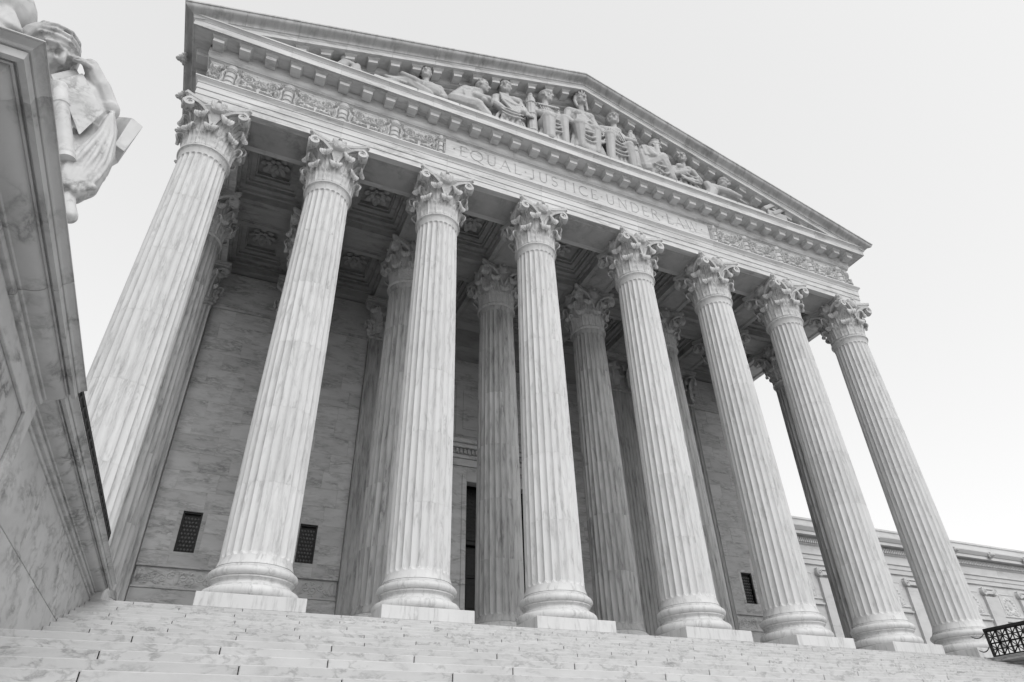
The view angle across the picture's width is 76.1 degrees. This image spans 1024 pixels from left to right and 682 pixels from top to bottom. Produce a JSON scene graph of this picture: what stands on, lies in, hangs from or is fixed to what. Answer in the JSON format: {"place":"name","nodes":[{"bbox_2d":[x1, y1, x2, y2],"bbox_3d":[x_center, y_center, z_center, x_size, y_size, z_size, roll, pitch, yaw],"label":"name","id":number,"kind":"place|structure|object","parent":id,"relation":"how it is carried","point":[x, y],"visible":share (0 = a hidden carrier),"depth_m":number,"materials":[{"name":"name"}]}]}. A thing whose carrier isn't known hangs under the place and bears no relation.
{"place":"outdoors","nodes":[
{"label":"outdoors","id":0,"kind":"place"},
{"bbox_2d":[34,0,1023,550],"label":"sky","id":1,"kind":"structure","parent":0,"point":[900,123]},
{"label":"portico floor","id":2,"kind":"structure","parent":0,"visible":0},
{"bbox_2d":[84,89,252,601],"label":"column","id":3,"kind":"structure","parent":2,"relation":"on","point":[125,374],"depth_m":17.61,"materials":[{"name":"stone"}]},
{"bbox_2d":[174,0,865,381],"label":"entablature","id":4,"kind":"structure","parent":3,"relation":"on","point":[282,86],"depth_m":26.19,"materials":[{"name":"stone"}]},
{"bbox_2d":[338,55,361,70],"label":"carved scrolls","id":5,"kind":"object","parent":4,"relation":"on","point":[347,62],"visible":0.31,"depth_m":25.21,"materials":[{"name":"stone"}]},
{"bbox_2d":[186,0,872,255],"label":"pediment","id":6,"kind":"structure","parent":4,"relation":"on","point":[452,69],"depth_m":29.16,"materials":[{"name":"stone"}]},
{"bbox_2d":[384,66,447,98],"bbox_3d":[-3.995,-10.415,26.459,2.972,2.286,0.826,13,-37,-20],"label":"reclining statue","id":7,"kind":"object","parent":6,"relation":"on","point":[423,84],"visible":0.4,"depth_m":26.25,"materials":[{"name":"stone"}]},
{"bbox_2d":[448,78,492,114],"bbox_3d":[-1.767,-10.148,27.417,1.996,2.826,0.933,6,-35,-11],"label":"leaning statue","id":8,"kind":"object","parent":6,"relation":"on","point":[475,97],"visible":0.71,"depth_m":27.04,"materials":[{"name":"stone"}]},
{"bbox_2d":[491,80,534,126],"bbox_3d":[-0.082,-9.934,28.240,1.927,3.327,1.028,13,-37,-20],"label":"draped statue","id":9,"kind":"object","parent":6,"relation":"on","point":[509,108],"visible":0.73,"depth_m":27.84,"materials":[{"name":"stone"}]},
{"bbox_2d":[525,93,538,131],"bbox_3d":[0.848,-9.738,28.444,0.541,3.190,0.522,13,-37,-20],"label":"rod bundle","id":10,"kind":"object","parent":6,"relation":"on","point":[530,104],"visible":0.6,"depth_m":28.37,"materials":[{"name":"stone"}]},
{"bbox_2d":[535,89,569,142],"bbox_3d":[1.616,-9.825,28.921,1.731,3.838,1.252,13,-37,-20],"label":"guard statue","id":11,"kind":"object","parent":6,"relation":"on","point":[552,122],"visible":0.72,"depth_m":28.40,"materials":[{"name":"stone"}]},
{"bbox_2d":[563,90,606,155],"bbox_3d":[3.255,-9.723,29.844,2.119,4.639,1.296,13,-37,-20],"label":"draped statue","id":12,"kind":"object","parent":6,"relation":"on","point":[586,131],"visible":0.77,"depth_m":29.12,"materials":[{"name":"stone"}]},
{"bbox_2d":[626,130,642,167],"bbox_3d":[5.635,-8.645,30.232,0.525,3.190,0.522,13,-37,-20],"label":"rod bundle","id":13,"kind":"object","parent":6,"relation":"on","point":[630,134],"visible":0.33,"depth_m":30.06,"materials":[{"name":"stone"}]},
{"bbox_2d":[638,139,676,180],"bbox_3d":[6.631,-8.414,30.607,1.824,3.188,1.122,13,-37,-20],"label":"crouching statue","id":14,"kind":"object","parent":6,"relation":"on","point":[653,158],"visible":0.62,"depth_m":30.10,"materials":[{"name":"stone"}]},
{"bbox_2d":[702,177,746,204],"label":"prone statue","id":15,"kind":"object","parent":6,"relation":"on","point":[719,188],"visible":0.41,"depth_m":31.49,"materials":[{"name":"stone"}]},
{"bbox_2d":[599,112,638,165],"bbox_3d":[4.873,-9.135,30.234,2.125,4.037,1.165,13,-37,-20],"label":"guard statue","id":16,"kind":"object","parent":4,"relation":"on","point":[619,145],"visible":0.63,"depth_m":29.53,"materials":[{"name":"stone"}]},
{"bbox_2d":[672,152,707,191],"bbox_3d":[8.334,-7.844,31.285,2.300,2.938,1.075,13,-37,-20],"label":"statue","id":17,"kind":"object","parent":4,"relation":"on","point":[685,174],"visible":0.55,"depth_m":30.79,"materials":[{"name":"stone"}]},
{"bbox_2d":[760,203,787,220],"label":"carved books","id":18,"kind":"object","parent":4,"relation":"on","point":[775,213],"visible":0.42,"depth_m":32.24,"materials":[{"name":"stone"}]},
{"bbox_2d":[117,259,231,600],"bbox_3d":[-12.998,3.014,23.800,2.040,15.930,1.141,13,-37,-20],"label":"pilaster","id":19,"kind":"object","parent":2,"relation":"on","point":[221,270],"visible":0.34,"depth_m":24.28,"materials":[{"name":"stone"}]},
{"bbox_2d":[108,191,241,600],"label":"column","id":20,"kind":"structure","parent":2,"relation":"on","point":[223,224],"depth_m":20.60,"materials":[{"name":"stone"}]},
{"bbox_2d":[273,274,285,315],"bbox_3d":[-9.333,3.850,25.168,2.040,15.930,1.141,13,-37,-20],"label":"pilaster","id":21,"kind":"object","parent":2,"relation":"on","point":[280,282],"visible":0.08,"depth_m":28.93,"materials":[{"name":"stone"}]},
{"bbox_2d":[192,128,369,612],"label":"column","id":22,"kind":"structure","parent":2,"relation":"on","point":[253,570],"depth_m":17.39,"materials":[{"name":"stone"}]},
{"bbox_2d":[220,207,346,554],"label":"column","id":23,"kind":"structure","parent":2,"relation":"on","point":[291,232],"depth_m":25.76,"materials":[{"name":"stone"}]},
{"bbox_2d":[334,295,387,615],"bbox_3d":[-5.669,4.687,26.537,2.040,15.930,1.141,13,-37,-20],"label":"pilaster","id":24,"kind":"object","parent":2,"relation":"on","point":[377,308],"visible":0.49,"depth_m":26.47,"materials":[{"name":"stone"}]},
{"bbox_2d":[350,234,415,616],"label":"column","id":25,"kind":"structure","parent":2,"relation":"on","point":[397,267],"depth_m":22.70,"materials":[{"name":"stone"}]},
{"bbox_2d":[369,163,474,623],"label":"column","id":26,"kind":"structure","parent":2,"relation":"on","point":[416,584],"depth_m":18.84,"materials":[{"name":"stone"}]},
{"bbox_2d":[125,273,764,642],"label":"portico wall","id":27,"kind":"structure","parent":2,"relation":"on","point":[178,558],"depth_m":25.87,"materials":[{"name":"stone"}]},
{"bbox_2d":[173,511,202,552],"bbox_3d":[-11.277,6.686,22.794,0.640,1.420,0.140,13,-37,-20],"label":"window","id":28,"kind":"structure","parent":27,"relation":"in","point":[190,524],"depth_m":22.80,"materials":[{"name":"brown metal"}]},
{"bbox_2d":[295,524,317,563],"bbox_3d":[-7.613,7.523,24.162,0.640,1.420,0.140,13,-37,-20],"label":"window","id":29,"kind":"structure","parent":27,"relation":"in","point":[307,533],"depth_m":24.17,"materials":[{"name":"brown metal"}]},
{"bbox_2d":[450,359,524,610],"bbox_3d":[-0.767,7.603,29.991,5.300,14.810,1.500,13,-37,-20],"label":"bronze doorway","id":30,"kind":"structure","parent":27,"relation":"attached to","point":[463,537],"depth_m":30.05,"materials":[{"name":"stone"}]},
{"bbox_2d":[465,583,474,610],"bbox_3d":[-1.554,10.935,27.839,1.160,1.120,0.060,13,-37,-20],"label":"door panel","id":31,"kind":"structure","parent":30,"relation":"in","point":[469,588],"depth_m":27.73,"materials":[{"name":"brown metal"}]},
{"bbox_2d":[465,552,474,578],"bbox_3d":[-1.586,9.832,28.599,1.160,1.120,0.060,13,-37,-20],"label":"door panel","id":32,"kind":"structure","parent":30,"relation":"in","point":[469,556],"depth_m":28.47,"materials":[{"name":"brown metal"}]},
{"bbox_2d":[465,547,475,583],"bbox_3d":[-1.572,11.527,27.533,1.485,5.600,0.100,13,-37,-20],"label":"door leaf","id":33,"kind":"structure","parent":30,"relation":"in","point":[468,549],"depth_m":28.27,"materials":[{"name":"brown metal"}]},
{"bbox_2d":[453,359,520,447],"bbox_3d":[-0.852,3.351,32.817,4.560,4.600,0.340,13,-37,-20],"label":"over door panel","id":34,"kind":"structure","parent":30,"relation":"in","point":[466,373],"depth_m":32.28,"materials":[{"name":"stone"}]},
{"bbox_2d":[218,121,830,384],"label":"coffered ceiling","id":35,"kind":"structure","parent":27,"relation":"on","point":[270,189],"depth_m":28.62,"materials":[{"name":"stone"}]},
{"bbox_2d":[741,573,756,603],"bbox_3d":[11.226,11.823,31.198,0.640,1.420,0.140,13,-37,-20],"label":"window","id":36,"kind":"structure","parent":27,"relation":"in","point":[746,578],"depth_m":31.24,"materials":[{"name":"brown metal"}]},
{"bbox_2d":[466,258,524,626],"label":"column","id":37,"kind":"structure","parent":2,"relation":"on","point":[492,289],"depth_m":23.97,"materials":[{"name":"stone"}]},
{"bbox_2d":[500,194,616,632],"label":"column","id":38,"kind":"structure","parent":2,"relation":"on","point":[556,596],"depth_m":20.30,"materials":[{"name":"stone"}]},
{"bbox_2d":[559,283,648,634],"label":"column","id":39,"kind":"structure","parent":2,"relation":"on","point":[584,312],"depth_m":25.67,"materials":[{"name":"stone"}]},
{"bbox_2d":[606,351,661,635],"bbox_3d":[5.840,7.314,30.836,2.040,15.930,1.141,13,-37,-20],"label":"pilaster","id":40,"kind":"object","parent":2,"relation":"on","point":[649,592],"visible":0.65,"depth_m":31.11,"materials":[{"name":"stone"}]},
{"bbox_2d":[597,226,753,641],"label":"column","id":41,"kind":"structure","parent":2,"relation":"on","point":[691,607],"depth_m":21.96,"materials":[{"name":"stone"}]},
{"bbox_2d":[659,308,734,629],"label":"column","id":42,"kind":"structure","parent":2,"relation":"on","point":[671,322],"depth_m":27.64,"materials":[{"name":"stone"}]},
{"bbox_2d":[680,368,739,629],"bbox_3d":[9.505,8.151,32.204,2.040,15.930,1.141,13,-37,-20],"label":"pilaster","id":43,"kind":"object","parent":2,"relation":"on","point":[688,378],"visible":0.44,"depth_m":33.43,"materials":[{"name":"stone"}]},
{"bbox_2d":[692,330,750,364],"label":"column","id":44,"kind":"structure","parent":2,"relation":"on","point":[698,346],"depth_m":33.45,"materials":[{"name":"stone"}]},
{"bbox_2d":[673,251,855,648],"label":"column","id":45,"kind":"structure","parent":2,"relation":"on","point":[792,615],"depth_m":23.42,"materials":[{"name":"stone"}]},
{"bbox_2d":[752,345,855,641],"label":"column","id":46,"kind":"structure","parent":2,"relation":"on","point":[766,360],"depth_m":30.75,"materials":[{"name":"stone"}]},
{"bbox_2d":[742,273,945,654],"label":"column","id":47,"kind":"structure","parent":2,"relation":"on","point":[881,622],"depth_m":24.88,"materials":[{"name":"stone"}]},
{"bbox_2d":[806,294,1018,657],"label":"column","id":48,"kind":"structure","parent":2,"relation":"on","point":[838,321],"depth_m":26.46,"materials":[{"name":"stone"}]},
{"label":"ground","id":49,"kind":"structure","parent":0,"visible":0},
{"bbox_2d":[0,599,1023,681],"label":"entrance steps","id":50,"kind":"structure","parent":49,"relation":"on","point":[94,640],"depth_m":9.82,"materials":[{"name":"stone"}]},
{"bbox_2d":[0,394,116,629],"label":"cheek wall","id":51,"kind":"structure","parent":50,"relation":"on","point":[56,561],"depth_m":8.43,"materials":[{"name":"stone"}]},
{"bbox_2d":[0,26,87,490],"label":"statue pedestal","id":52,"kind":"object","parent":51,"relation":"on","point":[41,355],"visible":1,"depth_m":5.14,"materials":[{"name":"stone"}]},
{"bbox_2d":[0,0,142,223],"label":"seated statue","id":53,"kind":"object","parent":52,"relation":"on","point":[96,134],"visible":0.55,"depth_m":6.23,"materials":[{"name":"stone"}]},
{"bbox_2d":[78,391,110,541],"bbox_3d":[-6.595,2.107,10.039,0.127,0.930,8.335,13,-37,-20],"label":"lattice railing","id":54,"kind":"object","parent":51,"relation":"on","point":[85,414],"visible":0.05,"depth_m":10.22,"materials":[{"name":"black metal"}]},
{"bbox_2d":[986,652,1023,664],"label":"cheek wall","id":55,"kind":"structure","parent":50,"relation":"on","point":[1016,658],"depth_m":21.17,"materials":[{"name":"stone"}]},
{"bbox_2d":[982,620,1023,656],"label":"lattice railing","id":56,"kind":"object","parent":55,"relation":"on","point":[1000,628],"visible":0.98,"depth_m":21.55,"materials":[{"name":"black metal"}]},
{"bbox_2d":[792,516,1023,650],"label":"side wing","id":57,"kind":"structure","parent":49,"relation":"on","point":[994,576],"depth_m":39.38,"materials":[{"name":"grey stone"}]}
]}

